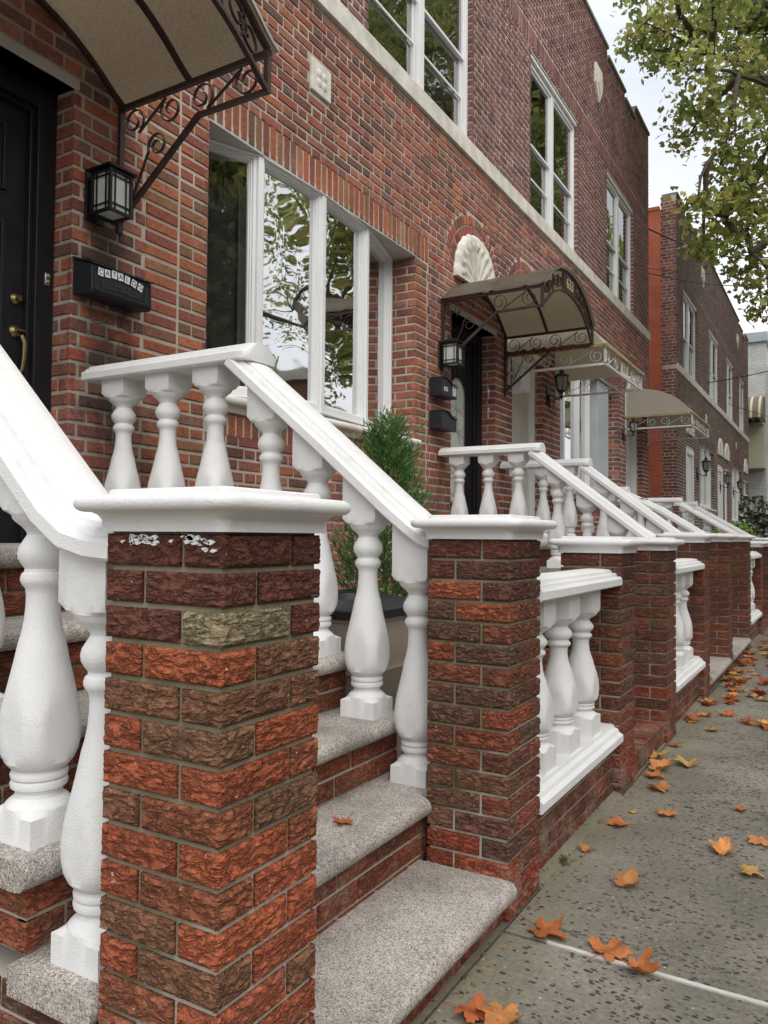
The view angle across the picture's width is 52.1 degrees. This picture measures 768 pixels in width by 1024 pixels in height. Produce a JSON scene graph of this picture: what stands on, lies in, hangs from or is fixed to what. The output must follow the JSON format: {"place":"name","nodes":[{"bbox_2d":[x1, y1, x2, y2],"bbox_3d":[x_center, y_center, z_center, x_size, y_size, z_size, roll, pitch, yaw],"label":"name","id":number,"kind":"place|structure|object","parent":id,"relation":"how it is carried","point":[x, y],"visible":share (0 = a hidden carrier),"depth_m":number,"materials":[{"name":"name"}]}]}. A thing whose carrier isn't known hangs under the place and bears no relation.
{"place":"outdoors","nodes":[
{"label":"outdoors","id":0,"kind":"place"},
{"bbox_2d":[0,0,502,640],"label":"brick house","id":1,"kind":"structure","parent":0,"point":[322,220],"depth_m":5.31,"materials":[{"name":"red"}]},
{"bbox_2d":[0,64,56,542],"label":"door","id":2,"kind":"structure","parent":1,"relation":"in","point":[28,111],"depth_m":3.74,"materials":[{"name":"wood"}]},
{"bbox_2d":[84,161,137,226],"bbox_3d":[-1.340,-1.550,3.816,0.216,0.260,0.169,-1,-2,30],"label":"wall lamp","id":3,"kind":"object","parent":1,"relation":"attached to","point":[108,196],"visible":1,"depth_m":3.77,"materials":[{"name":"black metal"}]},
{"bbox_2d":[72,256,153,333],"bbox_3d":[-1.335,-1.064,3.882,0.146,0.316,0.382,-1,-2,30],"label":"mailbox","id":4,"kind":"object","parent":1,"relation":"attached to","point":[105,284],"visible":1,"depth_m":3.80,"materials":[{"name":"paint"}]},
{"bbox_2d":[34,0,279,234],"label":"door canopy","id":5,"kind":"object","parent":1,"relation":"attached to","point":[137,53],"visible":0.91,"depth_m":3.67,"materials":[{"name":"brown metal"}]},
{"bbox_2d":[205,114,421,450],"bbox_3d":[-0.548,-1.432,5.768,0.544,1.750,2.561,-1,-2,30],"label":"bow window","id":6,"kind":"structure","parent":1,"relation":"in","point":[292,271],"depth_m":5.43,"materials":[{"name":"white plastic"}]},
{"bbox_2d":[368,0,467,135],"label":"window","id":7,"kind":"structure","parent":1,"relation":"in","point":[419,35],"depth_m":7.50,"materials":[{"name":"white plastic"}]},
{"bbox_2d":[429,409,457,432],"bbox_3d":[0.540,-0.819,7.079,0.142,0.165,0.300,-1,-2,30],"label":"mailbox","id":8,"kind":"object","parent":1,"relation":"attached to","point":[443,420],"visible":1,"depth_m":6.98,"materials":[{"name":"paint"}]},
{"bbox_2d":[430,376,457,400],"bbox_3d":[0.543,-1.113,7.088,0.142,0.165,0.300,-1,-2,30],"label":"mailbox","id":9,"kind":"object","parent":1,"relation":"attached to","point":[443,388],"visible":1,"depth_m":6.99,"materials":[{"name":"paint"}]},
{"bbox_2d":[439,338,466,368],"bbox_3d":[0.617,-1.449,7.150,0.216,0.250,0.184,-1,-2,30],"label":"wall lamp","id":10,"kind":"object","parent":1,"relation":"attached to","point":[451,354],"visible":0.98,"depth_m":7.10,"materials":[{"name":"black metal"}]},
{"bbox_2d":[450,321,481,514],"bbox_3d":[0.728,-0.770,7.942,0.105,2.245,1.078,-1,-2,30],"label":"door","id":11,"kind":"structure","parent":1,"relation":"in","point":[467,408],"depth_m":8.25,"materials":[{"name":"black glass"}]},
{"bbox_2d":[441,266,596,396],"bbox_3d":[1.353,-1.770,7.634,0.995,0.985,1.617,-1,-2,30],"label":"door canopy","id":12,"kind":"object","parent":1,"relation":"attached to","point":[543,302],"visible":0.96,"depth_m":7.94,"materials":[{"name":"brown metal"}]},
{"bbox_2d":[498,0,649,536],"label":"brick house","id":13,"kind":"structure","parent":0,"point":[574,135],"depth_m":11.03,"materials":[{"name":"red"}]},
{"bbox_2d":[511,356,534,515],"bbox_3d":[1.637,-0.722,9.205,0.295,2.245,1.038,-1,-2,30],"label":"door","id":14,"kind":"structure","parent":13,"relation":"in","point":[523,392],"depth_m":9.53,"materials":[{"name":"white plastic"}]},
{"bbox_2d":[530,54,576,250],"bbox_3d":[2.138,-4.541,10.233,0.185,1.908,1.920,-1,-2,30],"label":"window","id":15,"kind":"structure","parent":13,"relation":"in","point":[550,116],"depth_m":10.28,"materials":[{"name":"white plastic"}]},
{"bbox_2d":[546,366,568,409],"bbox_3d":[2.157,-1.520,9.718,0.274,0.560,0.190,-1,-2,30],"label":"wall lamp","id":16,"kind":"object","parent":13,"relation":"attached to","point":[561,380],"visible":0.93,"depth_m":9.66,"materials":[{"name":"black metal"}]},
{"bbox_2d":[507,330,643,404],"bbox_3d":[2.255,-1.800,9.067,1.101,0.800,1.700,-1,-2,30],"label":"door canopy","id":17,"kind":"object","parent":13,"relation":"attached to","point":[601,357],"visible":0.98,"depth_m":8.86,"materials":[{"name":"white metal"}]},
{"bbox_2d":[560,378,619,505],"bbox_3d":[2.947,-1.119,11.606,0.427,1.950,3.060,-1,-2,30],"label":"bow window","id":18,"kind":"structure","parent":13,"relation":"in","point":[583,419],"depth_m":11.63,"materials":[{"name":"white plastic"}]},
{"bbox_2d":[606,172,632,311],"bbox_3d":[3.871,-4.434,13.185,0.185,1.908,1.830,-1,-2,30],"label":"window","id":19,"kind":"structure","parent":13,"relation":"in","point":[617,205],"depth_m":13.27,"materials":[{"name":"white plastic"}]},
{"bbox_2d":[622,417,637,443],"bbox_3d":[4.086,-1.355,13.023,0.255,0.448,0.152,-1,-2,30],"label":"wall lamp","id":20,"kind":"object","parent":13,"relation":"attached to","point":[633,424],"visible":1,"depth_m":12.97,"materials":[{"name":"black metal"}]},
{"bbox_2d":[626,418,636,536],"bbox_3d":[4.285,-0.552,13.903,0.105,2.245,1.268,-1,-2,30],"label":"door","id":21,"kind":"structure","parent":13,"relation":"in","point":[631,442],"depth_m":14.32,"materials":[{"name":"white plastic"}]},
{"bbox_2d":[625,388,710,445],"bbox_3d":[4.982,-1.670,13.714,1.101,0.800,1.800,-1,-2,30],"label":"door canopy","id":22,"kind":"object","parent":13,"relation":"attached to","point":[660,409],"visible":0.93,"depth_m":13.12,"materials":[{"name":"fabric"}]},
{"bbox_2d":[401,627,767,1023],"bbox_3d":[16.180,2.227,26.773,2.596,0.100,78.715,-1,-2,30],"label":"sidewalk","id":23,"kind":"structure","parent":0,"point":[715,934],"depth_m":2.56,"materials":[{"name":"concrete"}]},
{"bbox_2d":[73,486,350,1023],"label":"brick pillar","id":24,"kind":"structure","parent":23,"relation":"on","point":[208,879],"depth_m":1.41,"materials":[{"name":"red brick"}]},
{"bbox_2d":[0,543,516,1023],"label":"front stoop","id":25,"kind":"object","parent":23,"relation":"on","point":[404,929],"visible":0.23,"depth_m":2.15,"materials":[{"name":"stone"}]},
{"bbox_2d":[0,345,113,982],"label":"stair railing","id":26,"kind":"object","parent":25,"relation":"on","point":[48,477],"visible":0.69,"depth_m":1.65,"materials":[{"name":"white paint"}]},
{"bbox_2d":[81,343,431,788],"bbox_3d":[-0.549,0.136,3.206,1.840,1.644,0.214,-1,-2,30],"label":"stair railing","id":27,"kind":"object","parent":25,"relation":"on","point":[378,499],"visible":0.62,"depth_m":2.98,"materials":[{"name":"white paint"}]},
{"bbox_2d":[332,812,353,822],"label":"fallen leaf","id":28,"kind":"object","parent":25,"relation":"on","point":[343,820],"visible":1,"depth_m":2.37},
{"bbox_2d":[323,589,407,771],"bbox_3d":[-0.195,0.833,3.569,0.603,0.950,0.615,-1,-2,30],"label":"planter","id":29,"kind":"object","parent":23,"relation":"on","point":[395,615],"visible":0.23,"depth_m":3.45,"materials":[{"name":"beige plastic"}]},
{"bbox_2d":[328,402,438,753],"bbox_3d":[-0.012,0.357,4.166,0.862,1.942,0.949,1,-2,-26],"label":"conifer shrub","id":30,"kind":"object","parent":29,"relation":"in","point":[382,447],"visible":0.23,"depth_m":4.14,"materials":[{"name":"green plant"}]},
{"bbox_2d":[430,992,498,1022],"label":"fallen leaf","id":31,"kind":"object","parent":23,"relation":"on","point":[471,1014],"visible":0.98,"depth_m":1.97,"materials":[{"name":"plant"}]},
{"bbox_2d":[410,514,557,921],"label":"brick pillar","id":32,"kind":"structure","parent":23,"relation":"on","point":[483,712],"depth_m":2.54,"materials":[{"name":"brick"}]},
{"bbox_2d":[468,981,523,1023],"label":"fallen leaf","id":33,"kind":"object","parent":23,"relation":"on","point":[506,1015],"visible":1,"depth_m":1.96,"materials":[{"name":"plant"}]},
{"bbox_2d":[513,912,567,939],"bbox_3d":[0.471,1.254,2.387,0.164,0.044,0.148,0,-2,8],"label":"fallen leaf","id":34,"kind":"object","parent":23,"relation":"on","point":[546,928],"visible":1,"depth_m":2.39,"materials":[{"name":"plant"}]},
{"bbox_2d":[559,854,572,865],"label":"weed","id":35,"kind":"object","parent":23,"relation":"on","point":[565,858],"visible":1,"depth_m":2.88,"materials":[{"name":"green plant"}]},
{"bbox_2d":[536,568,622,868],"bbox_3d":[0.724,0.789,3.255,0.260,1.074,1.128,-1,-2,30],"label":"balustrade","id":36,"kind":"object","parent":23,"relation":"on","point":[580,742],"visible":0.7,"depth_m":3.20,"materials":[{"name":"stone"}]},
{"bbox_2d":[579,843,595,852],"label":"fallen leaf","id":37,"kind":"object","parent":23,"relation":"on","point":[585,847],"visible":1,"depth_m":3.02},
{"bbox_2d":[549,536,646,793],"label":"brick pillar","id":38,"kind":"structure","parent":23,"relation":"on","point":[612,643],"depth_m":3.74,"materials":[{"name":"brick"}]},
{"bbox_2d":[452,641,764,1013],"bbox_3d":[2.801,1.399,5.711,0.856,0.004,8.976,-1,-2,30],"label":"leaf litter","id":39,"kind":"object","parent":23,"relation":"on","point":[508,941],"visible":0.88,"depth_m":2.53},
{"bbox_2d":[585,933,632,962],"bbox_3d":[0.622,1.260,2.265,0.186,0.028,0.127,1,-2,-20],"label":"fallen leaf","id":40,"kind":"object","parent":23,"relation":"on","point":[613,946],"visible":0.98,"depth_m":2.26,"materials":[{"name":"plant"}]},
{"bbox_2d":[606,815,640,825],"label":"fallen leaf","id":41,"kind":"object","parent":23,"relation":"on","point":[618,820],"visible":1,"depth_m":3.29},
{"bbox_2d":[611,867,639,888],"bbox_3d":[0.836,1.265,2.689,0.103,0.048,0.156,0,-2,22],"label":"fallen leaf","id":42,"kind":"object","parent":23,"relation":"on","point":[629,878],"visible":1,"depth_m":2.72,"materials":[{"name":"plant"}]},
{"bbox_2d":[602,946,661,973],"bbox_3d":[0.690,1.246,2.185,0.128,0.052,0.129,1,-2,-2],"label":"fallen leaf","id":43,"kind":"object","parent":23,"relation":"on","point":[642,964],"visible":1,"depth_m":2.18,"materials":[{"name":"plant"}]},
{"bbox_2d":[537,542,731,690],"bbox_3d":[1.762,0.860,7.151,2.448,1.155,1.565,-1,-2,30],"label":"front stoop","id":44,"kind":"object","parent":23,"relation":"on","point":[719,666],"visible":0.05,"depth_m":6.64,"materials":[{"name":"stone"}]},
{"bbox_2d":[438,443,655,567],"bbox_3d":[1.384,0.246,6.644,1.963,1.674,0.214,-1,-2,30],"label":"stair railing","id":45,"kind":"object","parent":44,"relation":"on","point":[590,500],"visible":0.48,"depth_m":6.62,"materials":[{"name":"white paint"}]},
{"bbox_2d":[633,721,663,773],"bbox_3d":[1.274,1.303,4.381,0.405,0.127,0.808,-1,-2,30],"label":"brick step","id":46,"kind":"object","parent":23,"relation":"on","point":[649,738],"visible":0.14,"depth_m":4.35,"materials":[{"name":"brick"}]},
{"bbox_2d":[537,634,761,889],"bbox_3d":[2.630,1.415,6.282,0.058,0.026,8.320,-1,-2,30],"label":"mortar fillet","id":47,"kind":"object","parent":23,"relation":"on","point":[552,866],"visible":0.82,"depth_m":3.21,"materials":[{"name":"concrete"}]},
{"bbox_2d":[637,769,663,778],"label":"fallen leaf","id":48,"kind":"object","parent":23,"relation":"on","point":[655,773],"visible":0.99,"depth_m":3.96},
{"bbox_2d":[546,940,767,1007],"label":"sidewalk joint","id":49,"kind":"object","parent":23,"relation":"on","point":[678,980],"visible":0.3,"depth_m":2.14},
{"bbox_2d":[644,758,670,770],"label":"fallen leaf","id":50,"kind":"object","parent":23,"relation":"on","point":[660,765],"visible":0.89,"depth_m":4.08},
{"bbox_2d":[649,749,667,757],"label":"fallen leaf","id":51,"kind":"object","parent":23,"relation":"on","point":[654,754],"visible":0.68,"depth_m":4.26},
{"bbox_2d":[632,537,684,742],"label":"brick pillar","id":52,"kind":"structure","parent":23,"relation":"on","point":[654,633],"depth_m":4.70,"materials":[{"name":"brick"}]},
{"bbox_2d":[647,780,681,791],"bbox_3d":[1.338,1.307,3.734,0.182,0.037,0.120,-1,-2,30],"label":"fallen leaf","id":53,"kind":"object","parent":23,"relation":"on","point":[662,785],"visible":1,"depth_m":3.75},
{"bbox_2d":[656,805,681,815],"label":"fallen leaf","id":54,"kind":"object","parent":23,"relation":"on","point":[667,812],"visible":1,"depth_m":3.41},
{"bbox_2d":[655,532,716,698],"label":"brick pillar","id":55,"kind":"structure","parent":23,"relation":"on","point":[695,545],"depth_m":5.91,"materials":[{"name":"brick"}]},
{"bbox_2d":[675,754,702,768],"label":"fallen leaf","id":56,"kind":"object","parent":23,"relation":"on","point":[691,762],"visible":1,"depth_m":4.16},
{"bbox_2d":[674,558,705,721],"bbox_3d":[2.003,0.869,5.435,0.260,1.074,1.125,-1,-2,30],"label":"balustrade","id":57,"kind":"object","parent":23,"relation":"on","point":[689,667],"visible":0.46,"depth_m":5.42,"materials":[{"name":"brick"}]},
{"bbox_2d":[682,713,708,720],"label":"fallen leaf","id":58,"kind":"object","parent":23,"relation":"on","point":[692,716],"visible":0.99,"depth_m":5.18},
{"bbox_2d":[697,710,719,716],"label":"fallen leaf","id":59,"kind":"object","parent":23,"relation":"on","point":[704,714],"visible":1,"depth_m":5.31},
{"bbox_2d":[698,698,720,704],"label":"fallen leaf","id":60,"kind":"object","parent":23,"relation":"on","point":[710,700],"visible":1,"depth_m":5.71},
{"bbox_2d":[704,727,725,731],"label":"fallen leaf","id":61,"kind":"object","parent":23,"relation":"on","point":[714,729],"visible":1,"depth_m":4.90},
{"bbox_2d":[708,533,738,671],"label":"brick pillar","id":62,"kind":"structure","parent":23,"relation":"on","point":[720,595],"depth_m":7.15,"materials":[{"name":"brick"}]},
{"bbox_2d":[708,836,740,857],"bbox_3d":[1.277,1.276,2.992,0.169,0.050,0.108,2,-2,-33],"label":"fallen leaf","id":63,"kind":"object","parent":23,"relation":"on","point":[722,846],"visible":1,"depth_m":3.01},
{"bbox_2d":[725,709,734,716],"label":"fallen leaf","id":64,"kind":"object","parent":23,"relation":"on","point":[729,713],"visible":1,"depth_m":5.33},
{"bbox_2d":[723,682,737,686],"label":"fallen leaf","id":65,"kind":"object","parent":23,"relation":"on","point":[729,684],"visible":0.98,"depth_m":6.33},
{"bbox_2d":[725,694,743,699],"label":"fallen leaf","id":66,"kind":"object","parent":23,"relation":"on","point":[731,696],"visible":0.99,"depth_m":5.88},
{"bbox_2d":[728,687,743,691],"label":"fallen leaf","id":67,"kind":"object","parent":23,"relation":"on","point":[733,689],"visible":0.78,"depth_m":6.17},
{"bbox_2d":[726,678,747,683],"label":"fallen leaf","id":68,"kind":"object","parent":23,"relation":"on","point":[741,681],"visible":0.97,"depth_m":6.51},
{"bbox_2d":[731,637,750,664],"bbox_3d":[2.619,0.913,8.612,2.448,1.155,1.785,-1,-2,30],"label":"front stoop","id":69,"kind":"object","parent":23,"relation":"on","point":[740,645],"visible":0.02,"depth_m":7.99,"materials":[{"name":"stone"}]},
{"bbox_2d":[500,458,680,541],"bbox_3d":[2.125,0.292,7.907,1.963,1.674,0.214,-1,-2,30],"label":"stair railing","id":70,"kind":"object","parent":69,"relation":"on","point":[630,505],"visible":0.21,"depth_m":7.89,"materials":[{"name":"white paint"}]},
{"bbox_2d":[550,487,703,536],"bbox_3d":[2.957,0.439,9.322,1.963,1.484,0.214,-1,-2,30],"label":"stair railing","id":71,"kind":"object","parent":69,"relation":"on","point":[680,522],"visible":0.08,"depth_m":9.13,"materials":[{"name":"white paint"}]},
{"bbox_2d":[731,534,755,649],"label":"brick pillar","id":72,"kind":"structure","parent":23,"relation":"on","point":[741,576],"depth_m":8.59,"materials":[{"name":"brick"}]},
{"bbox_2d":[732,804,756,810],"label":"fallen leaf","id":73,"kind":"object","parent":23,"relation":"on","point":[738,806],"visible":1,"depth_m":3.47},
{"bbox_2d":[723,862,766,879],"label":"fallen leaf","id":74,"kind":"object","parent":23,"relation":"on","point":[749,870],"visible":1,"depth_m":2.81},
{"bbox_2d":[732,719,759,724],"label":"fallen leaf","id":75,"kind":"object","parent":23,"relation":"on","point":[751,723],"visible":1,"depth_m":5.08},
{"bbox_2d":[739,716,753,722],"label":"fallen leaf","id":76,"kind":"object","parent":23,"relation":"on","point":[746,719],"visible":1,"depth_m":5.15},
{"bbox_2d":[750,551,761,640],"bbox_3d":[4.328,1.013,9.396,0.260,1.074,1.255,-1,-2,30],"label":"balustrade","id":77,"kind":"object","parent":23,"relation":"on","point":[756,614],"visible":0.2,"depth_m":9.54,"materials":[{"name":"stone"}]},
{"bbox_2d":[747,834,767,845],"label":"fallen leaf","id":78,"kind":"object","parent":23,"relation":"on","point":[756,840],"visible":1,"depth_m":3.09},
{"bbox_2d":[750,541,767,634],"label":"brick pillar","id":79,"kind":"structure","parent":23,"relation":"on","point":[757,569],"depth_m":9.91,"materials":[{"name":"brick"}]},
{"bbox_2d":[752,538,767,540],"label":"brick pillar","id":80,"kind":"structure","parent":79,"relation":"on","point":[759,539],"depth_m":11.68,"materials":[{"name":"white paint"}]},
{"bbox_2d":[750,686,767,694],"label":"fallen leaf","id":81,"kind":"object","parent":23,"relation":"on","point":[758,691],"visible":1,"depth_m":6.05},
{"bbox_2d":[754,676,767,684],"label":"fallen leaf","id":82,"kind":"object","parent":23,"relation":"on","point":[762,681],"visible":1,"depth_m":6.50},
{"bbox_2d":[762,541,767,626],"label":"brick pillar","id":83,"kind":"structure","parent":23,"relation":"on","point":[765,581],"depth_m":10.85,"materials":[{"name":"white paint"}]},
{"bbox_2d":[587,0,767,333],"label":"sky","id":84,"kind":"structure","parent":0,"point":[665,170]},
{"bbox_2d":[609,0,767,328],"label":"street tree","id":85,"kind":"object","parent":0,"point":[750,19],"visible":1,"depth_m":12.49,"materials":[{"name":"green plant"}]},
{"label":"ground","id":86,"kind":"structure","parent":0,"visible":0},
{"bbox_2d":[648,192,723,532],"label":"brick house","id":87,"kind":"structure","parent":86,"relation":"on","point":[684,319],"depth_m":18.19,"materials":[{"name":"red"}]},
{"bbox_2d":[683,290,695,379],"bbox_3d":[7.355,-4.218,19.120,0.185,1.908,2.000,-1,-2,30],"label":"window","id":88,"kind":"structure","parent":87,"relation":"in","point":[689,350],"depth_m":19.27,"materials":[{"name":"white plastic"}]},
{"bbox_2d":[686,447,693,521],"bbox_3d":[7.283,-0.373,18.794,0.105,2.245,1.084,-1,-2,30],"label":"door","id":89,"kind":"structure","parent":87,"relation":"in","point":[689,453],"depth_m":19.03,"materials":[{"name":"white plastic"}]},
{"bbox_2d":[697,456,710,479],"bbox_3d":[7.992,-1.055,19.594,0.338,0.700,0.238,-1,-2,30],"label":"wall lamp","id":90,"kind":"object","parent":87,"relation":"attached to","point":[706,464],"visible":1,"depth_m":19.52,"materials":[{"name":"black metal"}]},
{"bbox_2d":[649,268,764,273],"bbox_3d":[7.366,-5.383,17.335,6.233,1.540,0.012,2,-3,-44],"label":"overhead cable","id":91,"kind":"object","parent":87,"relation":"attached to","point":[690,272],"visible":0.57,"depth_m":16.37,"materials":[{"name":"black paint"}]},
{"bbox_2d":[649,228,766,258],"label":"overhead cable","id":92,"kind":"object","parent":87,"relation":"attached to","point":[684,244],"visible":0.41,"depth_m":16.19,"materials":[{"name":"rubber"}]},
{"bbox_2d":[649,273,766,285],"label":"overhead cable","id":93,"kind":"object","parent":87,"relation":"attached to","point":[693,281],"visible":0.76,"depth_m":16.39,"materials":[{"name":"black paint"}]},
{"bbox_2d":[699,444,716,512],"bbox_3d":[8.604,-0.868,21.223,0.405,1.750,2.560,-1,-2,30],"label":"bow window","id":94,"kind":"structure","parent":87,"relation":"in","point":[705,481],"depth_m":21.29,"materials":[{"name":"white plastic"}]},
{"bbox_2d":[709,330,717,403],"bbox_3d":[9.386,-4.092,22.581,0.185,1.908,1.990,-1,-2,30],"label":"window","id":95,"kind":"structure","parent":87,"relation":"in","point":[712,342],"depth_m":22.74,"materials":[{"name":"white plastic"}]},
{"bbox_2d":[717,466,722,518],"bbox_3d":[9.958,-0.207,23.351,0.105,2.245,1.078,-1,-2,30],"label":"door","id":96,"kind":"structure","parent":87,"relation":"in","point":[720,471],"depth_m":23.65,"materials":[{"name":"white plastic"}]},
{"bbox_2d":[720,471,731,493],"bbox_3d":[10.116,-0.873,23.213,0.338,0.700,0.238,-1,-2,30],"label":"wall lamp","id":97,"kind":"object","parent":87,"relation":"attached to","point":[727,478],"visible":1,"depth_m":23.14,"materials":[{"name":"black metal"}]},
{"bbox_2d":[707,371,767,382],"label":"overhead cable","id":98,"kind":"object","parent":87,"relation":"attached to","point":[737,377],"visible":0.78,"depth_m":21.69,"materials":[{"name":"black paint"}]},
{"bbox_2d":[701,520,760,537],"bbox_3d":[8.696,1.039,19.756,1.815,1.724,1.750,-1,-2,30],"label":"shrub","id":99,"kind":"object","parent":86,"relation":"on","point":[743,528],"visible":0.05,"depth_m":19.63,"materials":[{"name":"green plant"}]},
{"bbox_2d":[721,284,748,525],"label":"brick house","id":100,"kind":"structure","parent":86,"relation":"on","point":[734,392],"depth_m":26.55,"materials":[{"name":"red"}]},
{"bbox_2d":[724,472,726,520],"bbox_3d":[10.682,-0.158,24.722,0.105,2.245,1.038,-1,-2,30],"label":"door","id":101,"kind":"structure","parent":100,"relation":"in","point":[725,491],"depth_m":25.06,"materials":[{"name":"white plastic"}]},
{"bbox_2d":[726,357,732,419],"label":"window","id":102,"kind":"structure","parent":100,"relation":"in","point":[729,367],"depth_m":26.21,"materials":[{"name":"white plastic"}]},
{"bbox_2d":[731,465,740,524],"bbox_3d":[12.049,-0.545,27.090,0.405,1.970,3.060,-1,-2,30],"label":"bow window","id":103,"kind":"structure","parent":100,"relation":"in","point":[735,498],"depth_m":27.15,"materials":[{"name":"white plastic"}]},
{"bbox_2d":[733,478,743,494],"bbox_3d":[11.736,-0.792,25.972,0.338,0.700,0.238,-1,-2,30],"label":"wall lamp","id":104,"kind":"object","parent":100,"relation":"attached to","point":[740,483],"visible":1,"depth_m":25.90,"materials":[{"name":"black metal"}]},
{"bbox_2d":[739,378,743,430],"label":"window","id":105,"kind":"structure","parent":100,"relation":"in","point":[741,384],"depth_m":28.71,"materials":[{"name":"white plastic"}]},
{"bbox_2d":[738,494,767,537],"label":"flowering shrub","id":106,"kind":"object","parent":86,"relation":"on","point":[757,512],"visible":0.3,"depth_m":27.56,"materials":[{"name":"green plant"}]},
{"bbox_2d":[746,331,767,515],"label":"white brick building","id":107,"kind":"structure","parent":86,"relation":"on","point":[758,404],"depth_m":33.58,"materials":[{"name":"grey brick"}]},
{"bbox_2d":[748,528,767,537],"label":"iron fence","id":108,"kind":"object","parent":86,"relation":"on","point":[763,531],"visible":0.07,"depth_m":23.95,"materials":[{"name":"metal"}]},
{"bbox_3d":[5.176,1.072,12.967,2.448,1.155,1.740,-1,-2,30],"label":"front stoop","id":109,"kind":"object","parent":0,"visible":0},
{"bbox_2d":[645,497,739,533],"bbox_3d":[4.763,0.530,12.382,1.981,1.524,0.214,-1,-2,30],"label":"stair railing","id":110,"kind":"object","parent":109,"relation":"on","point":[667,504],"visible":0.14,"depth_m":12.30,"materials":[{"name":"white paint"}]},
{"bbox_2d":[655,501,757,537],"bbox_3d":[5.522,0.577,13.675,1.981,1.524,0.214,-1,-2,30],"label":"stair railing","id":111,"kind":"object","parent":109,"relation":"on","point":[693,504],"visible":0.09,"depth_m":13.58,"materials":[{"name":"white paint"}]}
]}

